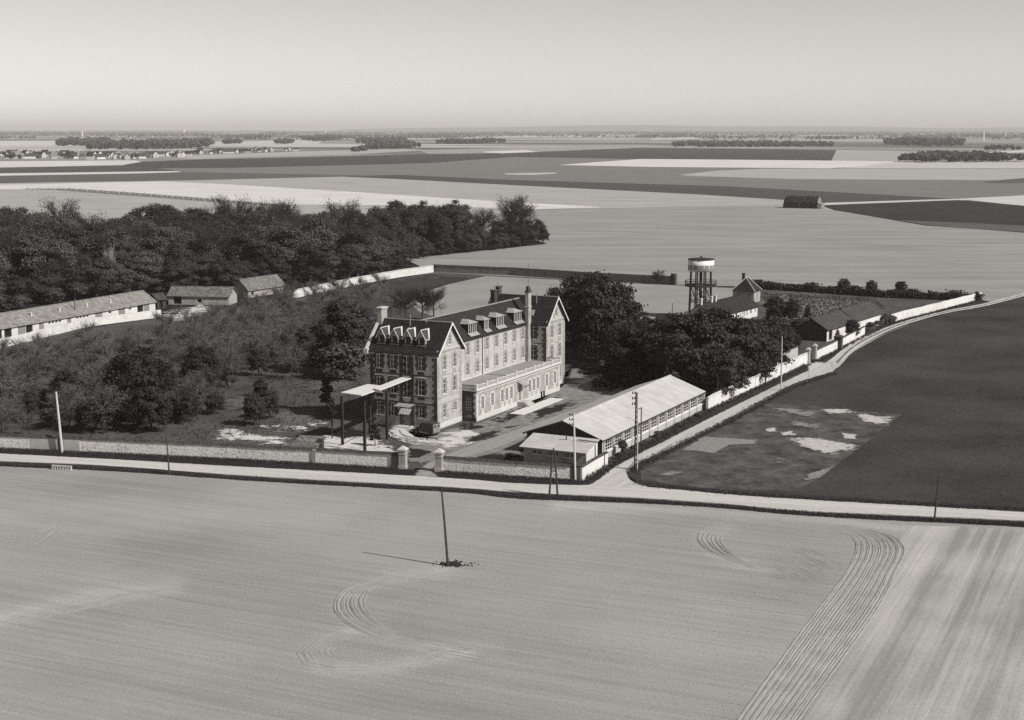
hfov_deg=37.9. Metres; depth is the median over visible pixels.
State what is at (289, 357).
tree
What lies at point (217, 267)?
forest tree
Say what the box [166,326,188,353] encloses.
sapling
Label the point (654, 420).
window
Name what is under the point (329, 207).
tree
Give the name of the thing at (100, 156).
house
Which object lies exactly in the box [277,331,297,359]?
sapling
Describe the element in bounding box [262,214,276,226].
forest tree
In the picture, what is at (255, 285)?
tiled shed
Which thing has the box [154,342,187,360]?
sapling
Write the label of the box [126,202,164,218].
tree
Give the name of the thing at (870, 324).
shrub
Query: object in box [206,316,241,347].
sapling
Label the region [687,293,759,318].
cottage
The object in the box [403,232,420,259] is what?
forest tree
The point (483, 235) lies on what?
forest tree
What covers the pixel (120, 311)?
door
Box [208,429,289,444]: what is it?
rubble ground
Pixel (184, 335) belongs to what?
shrub
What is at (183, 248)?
forest tree
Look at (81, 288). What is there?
shrub
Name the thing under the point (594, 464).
boundary wall
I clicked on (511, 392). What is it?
window
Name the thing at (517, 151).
field
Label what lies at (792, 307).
bush
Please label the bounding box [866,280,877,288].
bush
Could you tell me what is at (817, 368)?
track
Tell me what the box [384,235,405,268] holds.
forest tree
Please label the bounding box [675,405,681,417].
window
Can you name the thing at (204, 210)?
bare tree
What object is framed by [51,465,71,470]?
culvert head
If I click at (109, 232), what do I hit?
forest tree
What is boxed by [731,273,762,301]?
hip roofed house
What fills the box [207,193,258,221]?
tree
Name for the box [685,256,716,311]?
water tower
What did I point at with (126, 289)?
shrub
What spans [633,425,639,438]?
window
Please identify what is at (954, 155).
wood
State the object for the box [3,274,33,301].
forest tree
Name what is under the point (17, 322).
stable
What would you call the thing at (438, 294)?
tree
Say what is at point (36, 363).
sapling
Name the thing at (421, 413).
window
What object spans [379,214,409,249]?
forest tree
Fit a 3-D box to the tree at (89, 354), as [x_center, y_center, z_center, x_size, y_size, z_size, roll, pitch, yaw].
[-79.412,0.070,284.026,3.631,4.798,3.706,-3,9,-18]
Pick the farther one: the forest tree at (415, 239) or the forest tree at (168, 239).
the forest tree at (415, 239)
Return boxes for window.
[373,352,384,368]
[373,374,384,392]
[374,399,384,414]
[387,353,397,369]
[387,375,398,393]
[388,400,398,416]
[400,354,411,376]
[400,377,412,397]
[415,355,426,371]
[415,377,426,396]
[415,403,426,418]
[441,353,447,370]
[441,376,447,394]
[441,402,447,418]
[446,332,451,345]
[451,351,457,367]
[451,373,457,391]
[452,400,457,411]
[465,340,470,356]
[465,361,470,375]
[466,397,472,409]
[474,338,479,353]
[474,358,479,372]
[480,394,485,410]
[484,335,489,350]
[484,355,489,369]
[490,391,494,406]
[493,333,498,347]
[493,353,498,366]
[500,387,504,402]
[503,330,507,345]
[503,350,507,363]
[504,386,509,401]
[509,384,513,399]
[512,328,516,342]
[512,347,516,361]
[517,383,522,400]
[520,326,524,340]
[520,345,524,358]
[527,378,531,393]
[530,449,542,455]
[531,325,537,339]
[531,344,537,360]
[532,376,535,391]
[536,375,540,389]
[544,372,548,386]
[546,451,558,457]
[549,324,553,338]
[549,343,553,357]
[552,369,556,383]
[557,322,561,336]
[557,341,561,356]
[563,453,573,458]
[605,438,613,450]
[615,434,620,447]
[624,429,631,441]
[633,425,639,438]
[642,421,649,433]
[651,416,657,429]
[659,413,665,425]
[667,409,673,421]
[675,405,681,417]
[683,401,689,413]
[690,398,696,410]
[698,394,703,406]
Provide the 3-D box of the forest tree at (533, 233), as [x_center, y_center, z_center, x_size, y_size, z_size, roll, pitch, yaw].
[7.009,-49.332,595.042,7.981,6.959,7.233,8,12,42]
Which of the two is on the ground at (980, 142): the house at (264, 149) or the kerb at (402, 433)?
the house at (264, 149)
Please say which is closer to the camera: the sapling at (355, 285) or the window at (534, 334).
the window at (534, 334)
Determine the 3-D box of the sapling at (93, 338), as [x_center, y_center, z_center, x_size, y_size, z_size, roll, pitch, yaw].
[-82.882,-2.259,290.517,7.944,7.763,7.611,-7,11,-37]
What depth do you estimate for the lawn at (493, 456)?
211.46 m
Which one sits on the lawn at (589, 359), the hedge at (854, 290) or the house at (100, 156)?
the hedge at (854, 290)
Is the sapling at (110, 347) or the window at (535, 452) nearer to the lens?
the window at (535, 452)
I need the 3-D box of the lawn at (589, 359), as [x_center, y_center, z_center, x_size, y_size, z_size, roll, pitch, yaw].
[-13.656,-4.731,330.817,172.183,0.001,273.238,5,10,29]
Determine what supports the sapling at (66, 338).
on the lawn at (589, 359)
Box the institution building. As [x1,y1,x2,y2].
[363,283,568,429]
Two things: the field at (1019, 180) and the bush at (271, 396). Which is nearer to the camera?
the bush at (271, 396)
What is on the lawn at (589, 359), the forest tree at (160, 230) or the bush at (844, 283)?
the bush at (844, 283)
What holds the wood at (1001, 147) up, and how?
on the ground at (980, 142)
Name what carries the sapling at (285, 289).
on the lawn at (589, 359)
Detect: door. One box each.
[18,326,24,334]
[95,312,101,316]
[118,308,124,313]
[144,304,148,310]
[403,408,410,425]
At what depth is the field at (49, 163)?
1992.65 m
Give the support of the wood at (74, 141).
on the ground at (980, 142)
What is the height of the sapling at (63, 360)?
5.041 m
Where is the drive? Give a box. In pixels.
[416,385,625,476]
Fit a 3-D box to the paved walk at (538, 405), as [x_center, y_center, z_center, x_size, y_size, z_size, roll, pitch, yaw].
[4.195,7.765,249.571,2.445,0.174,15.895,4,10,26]
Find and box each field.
[0,141,55,145]
[0,157,1023,202]
[0,160,140,166]
[0,165,185,172]
[0,171,179,175]
[0,172,357,182]
[0,177,783,218]
[0,181,593,208]
[0,466,1023,719]
[38,188,275,206]
[123,148,835,167]
[161,149,419,158]
[211,140,320,144]
[348,175,949,201]
[407,205,1023,301]
[411,276,732,325]
[420,145,664,153]
[465,136,580,137]
[484,150,534,152]
[505,172,556,174]
[565,159,893,167]
[585,148,1023,160]
[629,297,1023,506]
[652,137,697,139]
[682,169,1023,179]
[790,525,1023,719]
[825,195,1023,205]
[825,200,1023,232]
[832,150,1023,161]
[847,162,1023,167]
[901,220,1023,231]
[985,178,1023,182]
[990,150,1023,152]
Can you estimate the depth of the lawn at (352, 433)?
227.41 m
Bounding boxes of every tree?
[0,205,32,218]
[0,207,15,222]
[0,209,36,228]
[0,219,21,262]
[0,223,34,270]
[0,228,55,297]
[0,251,14,297]
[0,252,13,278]
[0,260,20,280]
[0,281,8,301]
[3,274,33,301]
[13,212,47,225]
[14,211,52,222]
[14,390,42,420]
[15,221,46,233]
[15,251,51,285]
[23,269,60,302]
[31,238,80,283]
[32,196,84,220]
[33,227,53,237]
[34,260,82,300]
[36,230,67,242]
[38,222,64,233]
[43,216,77,228]
[43,216,81,226]
[47,224,94,280]
[47,367,88,404]
[52,266,83,298]
[57,224,87,239]
[65,245,96,279]
[71,211,108,225]
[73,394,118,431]
[75,255,118,296]
[82,221,117,234]
[86,225,116,240]
[86,349,102,364]
[87,228,122,273]
[87,228,146,289]
[90,229,128,250]
[93,359,121,397]
[96,260,131,294]
[98,345,174,421]
[102,245,116,294]
[105,217,127,224]
[110,213,155,229]
[114,233,144,262]
[115,256,150,289]
[122,235,168,286]
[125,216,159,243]
[125,250,163,291]
[125,384,173,431]
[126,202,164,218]
[129,206,151,219]
[131,216,145,224]
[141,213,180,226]
[143,222,173,233]
[147,224,183,252]
[152,204,186,224]
[152,236,173,273]
[153,205,190,226]
[158,252,198,285]
[159,236,195,273]
[159,258,194,287]
[161,368,181,394]
[164,228,196,246]
[171,388,202,421]
[176,207,226,226]
[180,206,217,221]
[180,345,218,392]
[182,255,214,285]
[183,207,193,215]
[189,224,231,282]
[190,234,224,256]
[191,243,228,285]
[201,258,235,285]
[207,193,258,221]
[209,208,240,223]
[214,359,239,387]
[218,259,251,284]
[221,225,262,260]
[223,228,271,272]
[224,214,265,229]
[231,210,274,223]
[231,227,268,260]
[235,260,262,277]
[246,224,314,275]
[247,206,289,219]
[247,346,268,375]
[250,253,287,283]
[251,224,277,233]
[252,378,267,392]
[254,205,270,215]
[258,197,304,219]
[258,198,304,216]
[260,221,308,279]
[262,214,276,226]
[268,256,294,282]
[268,331,288,361]
[274,212,306,225]
[275,343,310,378]
[277,208,300,225]
[290,242,332,283]
[292,216,325,228]
[294,323,317,347]
[297,213,324,224]
[300,216,346,255]
[302,231,323,275]
[302,251,333,282]
[306,343,330,368]
[310,296,375,372]
[312,250,342,280]
[318,196,362,213]
[318,213,345,251]
[318,377,334,409]
[322,215,366,263]
[325,398,337,416]
[328,207,350,221]
[331,247,365,276]
[338,210,371,228]
[341,242,376,276]
[344,227,386,272]
[345,212,384,261]
[348,226,392,270]
[353,209,376,223]
[355,288,371,307]
[357,237,389,274]
[365,206,402,223]
[368,206,405,230]
[368,423,380,445]
[369,250,392,272]
[371,293,385,304]
[375,291,399,316]
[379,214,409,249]
[379,239,396,270]
[381,225,398,263]
[384,199,405,212]
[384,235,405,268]
[389,202,407,221]
[390,283,419,318]
[392,242,411,266]
[396,232,418,259]
[400,206,429,244]
[400,208,428,242]
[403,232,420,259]
[406,199,429,212]
[407,283,437,318]
[412,205,438,215]
[418,244,429,257]
[420,283,446,316]
[424,213,452,251]
[425,203,451,238]
[427,213,452,240]
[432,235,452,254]
[436,198,470,237]
[442,240,456,251]
[453,229,468,250]
[454,205,477,230]
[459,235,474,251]
[461,203,472,234]
[464,223,483,243]
[467,234,483,250]
[471,206,499,240]
[480,229,490,246]
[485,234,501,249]
[491,221,508,240]
[494,194,531,230]
[495,233,510,248]
[499,197,540,227]
[500,223,520,245]
[506,234,520,246]
[512,229,528,245]
[513,220,531,238]
[519,226,529,239]
[523,228,539,244]
[530,220,548,241]
[544,278,608,356]
[559,272,600,331]
[561,269,648,361]
[595,324,659,386]
[597,325,642,370]
[606,312,637,336]
[624,322,665,367]
[631,311,651,326]
[638,308,732,388]
[651,269,664,283]
[665,306,763,389]
[699,346,752,394]
[724,315,780,379]
[750,317,797,367]
[803,305,811,319]
[844,320,860,335]
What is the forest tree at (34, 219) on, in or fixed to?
on the forest floor
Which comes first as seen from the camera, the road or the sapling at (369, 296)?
the road
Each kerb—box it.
[389,432,442,444]
[400,429,452,441]
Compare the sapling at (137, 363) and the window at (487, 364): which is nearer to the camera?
the window at (487, 364)
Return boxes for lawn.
[0,272,946,470]
[49,329,179,355]
[223,394,253,410]
[264,406,337,428]
[294,369,364,395]
[324,427,362,438]
[382,275,464,295]
[408,447,430,457]
[461,424,483,429]
[465,425,518,441]
[477,453,520,459]
[490,397,557,422]
[534,400,575,417]
[577,367,603,374]
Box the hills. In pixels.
[336,125,1023,130]
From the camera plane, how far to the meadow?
396.24 m
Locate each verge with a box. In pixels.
[0,449,581,484]
[0,461,1023,526]
[582,365,808,484]
[634,479,1023,511]
[817,300,988,362]
[836,294,1023,362]
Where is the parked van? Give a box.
[414,421,439,435]
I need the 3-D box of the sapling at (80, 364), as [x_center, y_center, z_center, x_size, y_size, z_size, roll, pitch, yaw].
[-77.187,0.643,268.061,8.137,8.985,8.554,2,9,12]
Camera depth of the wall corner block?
197.19 m
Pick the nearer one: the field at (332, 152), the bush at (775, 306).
the bush at (775, 306)
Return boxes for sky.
[0,0,1023,129]
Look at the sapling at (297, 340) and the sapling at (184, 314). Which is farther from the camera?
the sapling at (184, 314)
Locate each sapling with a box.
[0,336,22,376]
[0,356,28,399]
[0,369,29,423]
[0,397,20,432]
[1,358,30,391]
[9,337,49,360]
[9,348,51,385]
[10,377,42,409]
[12,406,43,433]
[14,333,57,376]
[26,357,47,381]
[27,331,57,358]
[27,379,47,406]
[39,381,89,431]
[49,357,77,377]
[50,340,75,364]
[53,334,79,361]
[56,351,79,370]
[56,384,81,400]
[57,390,79,424]
[59,337,99,376]
[65,319,100,347]
[65,332,102,359]
[67,364,107,395]
[68,378,130,433]
[80,325,119,351]
[81,381,110,399]
[82,354,108,383]
[91,338,120,363]
[95,348,123,363]
[111,331,124,344]
[112,387,147,427]
[116,331,138,351]
[117,327,147,352]
[120,325,139,339]
[126,344,160,371]
[145,302,186,340]
[148,352,172,364]
[149,337,168,358]
[151,322,171,338]
[151,330,177,351]
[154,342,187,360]
[164,387,190,422]
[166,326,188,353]
[170,345,189,366]
[172,366,225,416]
[174,373,209,392]
[176,306,205,329]
[177,317,217,347]
[181,307,215,338]
[183,374,206,394]
[189,323,226,350]
[194,315,219,335]
[194,333,226,351]
[198,302,227,328]
[201,303,220,322]
[205,358,223,390]
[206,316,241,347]
[207,328,249,363]
[214,344,239,374]
[215,345,246,385]
[219,331,243,351]
[222,306,233,317]
[223,303,250,322]
[224,320,246,338]
[229,332,270,376]
[234,309,252,330]
[238,291,266,314]
[245,316,266,337]
[247,308,271,340]
[250,291,269,311]
[252,297,282,324]
[253,327,283,365]
[265,307,283,327]
[266,284,299,314]
[267,289,293,320]
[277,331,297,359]
[278,284,299,311]
[279,313,308,347]
[280,279,301,301]
[282,312,314,343]
[292,321,312,348]
[299,303,313,313]
[301,284,319,303]
[303,337,320,351]
[305,279,323,294]
[308,301,326,315]
[314,283,334,305]
[326,279,344,298]
[328,274,353,297]
[329,287,348,300]
[331,282,352,297]
[331,290,365,305]
[332,283,353,302]
[346,274,369,290]
[347,280,364,296]
[351,279,373,299]
[356,300,377,315]
[359,286,380,306]
[360,281,381,310]
[368,271,395,293]
[377,282,390,297]
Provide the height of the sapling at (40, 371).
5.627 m
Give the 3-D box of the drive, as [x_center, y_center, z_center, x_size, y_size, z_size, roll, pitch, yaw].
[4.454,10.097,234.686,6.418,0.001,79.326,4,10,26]
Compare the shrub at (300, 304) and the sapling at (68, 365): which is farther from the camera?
the shrub at (300, 304)
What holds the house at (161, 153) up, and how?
on the ground at (980, 142)
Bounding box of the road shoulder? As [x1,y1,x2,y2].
[1,461,1023,520]
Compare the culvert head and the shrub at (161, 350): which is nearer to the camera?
the culvert head
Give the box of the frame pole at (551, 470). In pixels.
[548,448,558,495]
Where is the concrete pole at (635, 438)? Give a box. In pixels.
[632,391,637,470]
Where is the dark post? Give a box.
[330,409,332,437]
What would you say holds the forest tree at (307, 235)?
on the forest floor
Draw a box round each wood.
[55,137,111,145]
[85,137,214,149]
[221,138,242,143]
[273,138,294,143]
[300,134,342,140]
[350,144,368,150]
[355,136,406,143]
[367,139,421,148]
[435,137,505,143]
[671,140,833,146]
[883,136,965,146]
[897,150,1023,161]
[984,144,1021,149]
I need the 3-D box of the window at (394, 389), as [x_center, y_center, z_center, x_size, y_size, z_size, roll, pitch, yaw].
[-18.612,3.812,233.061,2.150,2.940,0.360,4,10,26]
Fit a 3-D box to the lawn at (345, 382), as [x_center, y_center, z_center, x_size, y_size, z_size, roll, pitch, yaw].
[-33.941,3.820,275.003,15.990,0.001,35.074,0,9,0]
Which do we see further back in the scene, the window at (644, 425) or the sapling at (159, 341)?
the sapling at (159, 341)
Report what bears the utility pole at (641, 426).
on the lawn at (589, 359)
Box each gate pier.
[397,446,408,469]
[433,448,444,471]
[806,347,810,363]
[812,344,817,358]
[833,334,843,349]
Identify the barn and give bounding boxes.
[167,286,238,304]
[795,310,853,341]
[839,300,885,327]
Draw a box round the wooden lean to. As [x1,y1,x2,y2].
[150,292,167,308]
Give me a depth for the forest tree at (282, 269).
439.69 m
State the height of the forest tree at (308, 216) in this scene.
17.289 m
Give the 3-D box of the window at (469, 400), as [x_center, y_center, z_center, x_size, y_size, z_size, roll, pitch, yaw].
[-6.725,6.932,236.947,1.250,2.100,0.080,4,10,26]
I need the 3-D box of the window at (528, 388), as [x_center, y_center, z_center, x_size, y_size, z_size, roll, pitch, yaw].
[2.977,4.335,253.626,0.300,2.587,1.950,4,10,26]
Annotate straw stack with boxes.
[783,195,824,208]
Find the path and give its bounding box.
[390,425,449,443]
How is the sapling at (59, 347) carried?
on the lawn at (589, 359)
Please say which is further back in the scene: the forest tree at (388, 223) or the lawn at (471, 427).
the forest tree at (388, 223)
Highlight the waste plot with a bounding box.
[640,404,900,490]
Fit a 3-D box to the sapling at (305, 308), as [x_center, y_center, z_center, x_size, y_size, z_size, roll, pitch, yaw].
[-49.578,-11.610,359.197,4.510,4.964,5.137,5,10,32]
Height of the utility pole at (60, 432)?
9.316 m
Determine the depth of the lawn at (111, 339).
330.23 m
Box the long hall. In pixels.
[522,375,705,456]
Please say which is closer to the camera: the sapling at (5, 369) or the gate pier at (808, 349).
the sapling at (5, 369)
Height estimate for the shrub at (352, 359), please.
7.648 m
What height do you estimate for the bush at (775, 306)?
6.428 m
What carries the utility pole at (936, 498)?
on the verge at (586, 500)
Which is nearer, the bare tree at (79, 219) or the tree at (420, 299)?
the tree at (420, 299)
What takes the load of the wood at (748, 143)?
on the ground at (980, 142)
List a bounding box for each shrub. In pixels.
[0,292,13,309]
[10,294,31,308]
[13,373,38,388]
[32,356,55,374]
[35,406,71,426]
[36,387,52,407]
[41,287,66,303]
[61,280,88,299]
[90,286,105,295]
[105,409,128,426]
[120,282,133,292]
[151,276,167,289]
[152,343,171,357]
[166,279,183,288]
[171,396,206,414]
[178,331,192,340]
[179,379,204,392]
[214,271,242,285]
[221,317,235,326]
[288,300,311,314]
[296,347,312,363]
[310,341,369,378]
[615,452,623,457]
[617,440,629,453]
[653,430,661,436]
[783,332,801,348]
[789,319,805,329]
[866,322,875,328]
[880,314,894,322]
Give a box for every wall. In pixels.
[0,310,160,345]
[0,433,398,467]
[290,265,433,297]
[433,264,670,283]
[443,456,568,478]
[580,451,608,480]
[706,352,807,408]
[776,346,797,365]
[816,339,837,358]
[843,326,865,344]
[886,292,981,322]
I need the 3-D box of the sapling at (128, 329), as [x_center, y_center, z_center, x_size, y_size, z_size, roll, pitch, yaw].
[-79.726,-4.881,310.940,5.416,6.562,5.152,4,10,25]
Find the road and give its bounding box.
[0,453,1023,519]
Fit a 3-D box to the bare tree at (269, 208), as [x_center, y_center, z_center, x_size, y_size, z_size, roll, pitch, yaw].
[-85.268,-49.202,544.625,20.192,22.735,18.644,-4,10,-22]
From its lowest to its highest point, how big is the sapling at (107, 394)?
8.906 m
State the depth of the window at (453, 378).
234.68 m
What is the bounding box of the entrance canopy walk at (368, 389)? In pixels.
[340,377,410,450]
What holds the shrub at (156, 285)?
on the forest floor
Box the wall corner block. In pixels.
[569,463,580,479]
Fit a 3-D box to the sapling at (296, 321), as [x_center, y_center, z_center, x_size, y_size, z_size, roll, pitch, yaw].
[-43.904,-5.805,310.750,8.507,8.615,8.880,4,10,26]
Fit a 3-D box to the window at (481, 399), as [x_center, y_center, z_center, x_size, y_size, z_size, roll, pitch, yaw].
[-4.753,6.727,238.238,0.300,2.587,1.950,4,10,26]
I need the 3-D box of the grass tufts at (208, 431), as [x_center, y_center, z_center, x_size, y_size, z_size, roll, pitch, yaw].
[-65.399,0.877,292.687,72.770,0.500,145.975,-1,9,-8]
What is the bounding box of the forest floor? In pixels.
[0,233,545,329]
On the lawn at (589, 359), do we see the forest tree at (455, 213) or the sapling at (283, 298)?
the sapling at (283, 298)
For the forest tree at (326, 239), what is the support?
on the forest floor
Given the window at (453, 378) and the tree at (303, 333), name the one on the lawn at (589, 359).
the tree at (303, 333)
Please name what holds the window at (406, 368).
in the institution building
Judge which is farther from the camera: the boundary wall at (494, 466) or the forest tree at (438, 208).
the forest tree at (438, 208)
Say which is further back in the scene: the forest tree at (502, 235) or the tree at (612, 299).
the forest tree at (502, 235)
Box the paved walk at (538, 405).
[509,398,562,414]
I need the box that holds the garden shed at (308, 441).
[290,435,326,447]
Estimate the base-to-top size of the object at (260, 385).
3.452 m
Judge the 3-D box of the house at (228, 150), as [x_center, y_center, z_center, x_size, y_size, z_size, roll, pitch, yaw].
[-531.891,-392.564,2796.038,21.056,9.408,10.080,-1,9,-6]
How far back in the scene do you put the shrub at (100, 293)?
412.14 m
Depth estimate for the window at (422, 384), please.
230.93 m
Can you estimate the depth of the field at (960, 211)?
838.54 m
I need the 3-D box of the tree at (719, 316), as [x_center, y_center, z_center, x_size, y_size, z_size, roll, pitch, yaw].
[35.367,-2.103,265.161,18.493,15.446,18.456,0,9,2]
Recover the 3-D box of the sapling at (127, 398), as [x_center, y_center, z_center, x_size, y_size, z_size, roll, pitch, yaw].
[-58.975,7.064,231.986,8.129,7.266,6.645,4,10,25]
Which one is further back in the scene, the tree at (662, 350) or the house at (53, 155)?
the house at (53, 155)
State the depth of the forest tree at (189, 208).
550.98 m
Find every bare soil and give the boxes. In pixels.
[260,421,326,432]
[661,471,681,475]
[683,437,756,452]
[773,408,823,415]
[782,431,795,434]
[790,420,819,427]
[790,437,858,454]
[803,465,833,479]
[822,409,851,413]
[842,433,855,438]
[854,412,890,423]
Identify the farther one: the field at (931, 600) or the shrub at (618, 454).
the shrub at (618, 454)
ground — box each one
[0,130,1023,486]
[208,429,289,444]
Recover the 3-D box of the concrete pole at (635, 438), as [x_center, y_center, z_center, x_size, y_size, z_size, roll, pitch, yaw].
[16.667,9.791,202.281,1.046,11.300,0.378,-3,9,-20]
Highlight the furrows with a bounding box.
[5,521,904,719]
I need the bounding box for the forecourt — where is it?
[311,435,394,451]
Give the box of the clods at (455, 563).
[432,559,478,566]
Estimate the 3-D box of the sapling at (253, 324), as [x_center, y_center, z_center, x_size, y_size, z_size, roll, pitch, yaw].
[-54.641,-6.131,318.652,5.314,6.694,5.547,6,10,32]
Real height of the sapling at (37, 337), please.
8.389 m
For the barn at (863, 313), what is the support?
on the lawn at (589, 359)
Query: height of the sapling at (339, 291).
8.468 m
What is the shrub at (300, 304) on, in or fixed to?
on the lawn at (589, 359)
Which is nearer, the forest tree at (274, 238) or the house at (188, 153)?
the forest tree at (274, 238)
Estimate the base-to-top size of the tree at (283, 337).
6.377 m
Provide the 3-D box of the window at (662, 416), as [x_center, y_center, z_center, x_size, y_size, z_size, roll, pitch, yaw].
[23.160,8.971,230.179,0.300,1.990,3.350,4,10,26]
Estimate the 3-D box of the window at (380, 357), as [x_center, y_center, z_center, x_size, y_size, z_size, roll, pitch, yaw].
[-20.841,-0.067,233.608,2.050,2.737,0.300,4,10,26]
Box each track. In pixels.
[582,293,1023,489]
[808,362,833,376]
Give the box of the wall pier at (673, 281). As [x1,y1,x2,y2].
[670,273,676,284]
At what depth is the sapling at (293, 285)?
386.32 m
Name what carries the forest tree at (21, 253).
on the forest floor
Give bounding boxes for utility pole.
[55,392,62,452]
[166,434,169,474]
[441,487,448,565]
[569,413,575,479]
[638,407,641,442]
[780,337,782,389]
[934,475,939,519]
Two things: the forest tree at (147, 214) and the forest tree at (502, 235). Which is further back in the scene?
the forest tree at (502, 235)
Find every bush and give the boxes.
[204,392,224,413]
[242,393,266,424]
[260,389,280,418]
[538,231,549,241]
[590,376,609,389]
[763,296,787,319]
[783,298,800,320]
[836,278,850,290]
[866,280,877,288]
[895,281,907,289]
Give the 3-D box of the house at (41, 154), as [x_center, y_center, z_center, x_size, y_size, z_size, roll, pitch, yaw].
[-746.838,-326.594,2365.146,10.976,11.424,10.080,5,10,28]
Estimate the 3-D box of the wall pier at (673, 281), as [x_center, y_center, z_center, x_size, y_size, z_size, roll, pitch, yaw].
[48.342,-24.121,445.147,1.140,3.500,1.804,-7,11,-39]
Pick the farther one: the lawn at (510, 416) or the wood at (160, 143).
the wood at (160, 143)
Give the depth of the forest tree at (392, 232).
496.93 m
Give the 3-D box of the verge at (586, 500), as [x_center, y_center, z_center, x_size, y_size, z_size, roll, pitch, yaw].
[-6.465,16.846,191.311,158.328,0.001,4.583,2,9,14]
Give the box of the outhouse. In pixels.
[519,433,599,464]
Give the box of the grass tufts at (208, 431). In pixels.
[0,318,366,439]
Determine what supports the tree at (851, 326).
on the lawn at (589, 359)
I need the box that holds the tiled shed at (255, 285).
[234,274,283,297]
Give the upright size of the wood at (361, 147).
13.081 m
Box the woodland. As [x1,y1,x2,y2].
[0,130,1023,138]
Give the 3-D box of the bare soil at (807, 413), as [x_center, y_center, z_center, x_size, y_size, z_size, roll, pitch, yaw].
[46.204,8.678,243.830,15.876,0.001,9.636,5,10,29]
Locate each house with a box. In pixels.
[4,154,16,158]
[14,152,23,158]
[24,152,35,158]
[37,151,45,157]
[50,153,57,158]
[79,151,86,156]
[86,152,93,159]
[94,153,105,158]
[123,154,129,159]
[132,153,146,158]
[151,151,164,155]
[152,150,158,157]
[175,152,182,156]
[185,150,191,156]
[223,148,233,152]
[242,149,250,152]
[261,146,267,151]
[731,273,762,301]
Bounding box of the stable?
[0,290,156,338]
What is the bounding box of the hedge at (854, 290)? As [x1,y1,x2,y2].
[752,279,985,299]
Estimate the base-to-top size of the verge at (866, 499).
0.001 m
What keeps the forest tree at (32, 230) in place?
on the forest floor
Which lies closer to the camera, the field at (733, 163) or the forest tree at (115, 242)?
the forest tree at (115, 242)
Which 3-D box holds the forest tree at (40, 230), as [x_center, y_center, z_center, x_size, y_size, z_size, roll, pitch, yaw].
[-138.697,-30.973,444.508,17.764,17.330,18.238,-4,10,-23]
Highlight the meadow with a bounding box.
[758,291,883,322]
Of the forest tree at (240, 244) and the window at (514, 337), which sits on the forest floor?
the forest tree at (240, 244)
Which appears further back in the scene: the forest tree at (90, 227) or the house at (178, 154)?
the house at (178, 154)
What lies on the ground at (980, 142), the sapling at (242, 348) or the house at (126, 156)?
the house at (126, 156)
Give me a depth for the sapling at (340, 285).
387.72 m
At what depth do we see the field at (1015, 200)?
966.91 m
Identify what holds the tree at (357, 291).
on the lawn at (589, 359)
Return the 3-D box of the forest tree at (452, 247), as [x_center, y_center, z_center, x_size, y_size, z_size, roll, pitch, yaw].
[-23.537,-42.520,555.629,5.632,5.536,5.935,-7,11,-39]
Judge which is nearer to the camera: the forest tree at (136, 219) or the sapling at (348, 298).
the sapling at (348, 298)
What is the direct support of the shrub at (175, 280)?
on the forest floor
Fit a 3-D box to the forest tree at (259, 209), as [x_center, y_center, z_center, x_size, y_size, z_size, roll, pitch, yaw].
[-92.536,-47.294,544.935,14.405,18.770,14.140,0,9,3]
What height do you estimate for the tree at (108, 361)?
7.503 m
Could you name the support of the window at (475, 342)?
in the institution building
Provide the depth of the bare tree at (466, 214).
590.73 m
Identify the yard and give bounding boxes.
[163,305,207,320]
[407,367,616,463]
[431,436,476,447]
[442,430,478,438]
[571,375,600,386]
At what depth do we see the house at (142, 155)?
2316.60 m
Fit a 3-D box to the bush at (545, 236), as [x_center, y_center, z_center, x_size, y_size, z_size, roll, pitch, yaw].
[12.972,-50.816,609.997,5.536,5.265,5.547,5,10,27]
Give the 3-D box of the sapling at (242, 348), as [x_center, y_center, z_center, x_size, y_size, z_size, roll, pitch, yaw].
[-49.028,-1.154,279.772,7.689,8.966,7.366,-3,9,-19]
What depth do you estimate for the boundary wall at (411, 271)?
461.38 m
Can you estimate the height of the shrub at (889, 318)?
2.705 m
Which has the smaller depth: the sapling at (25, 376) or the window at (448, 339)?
the window at (448, 339)
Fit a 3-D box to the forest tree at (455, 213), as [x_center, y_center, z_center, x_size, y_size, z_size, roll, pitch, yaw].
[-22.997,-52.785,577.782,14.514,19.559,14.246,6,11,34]
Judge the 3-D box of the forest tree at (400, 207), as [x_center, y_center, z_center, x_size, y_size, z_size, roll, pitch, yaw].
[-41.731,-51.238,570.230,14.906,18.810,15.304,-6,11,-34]
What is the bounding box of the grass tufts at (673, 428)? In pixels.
[581,299,981,482]
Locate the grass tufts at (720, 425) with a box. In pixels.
[626,372,1023,509]
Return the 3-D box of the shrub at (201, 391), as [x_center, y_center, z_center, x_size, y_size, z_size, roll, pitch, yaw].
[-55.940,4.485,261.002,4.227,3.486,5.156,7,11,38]

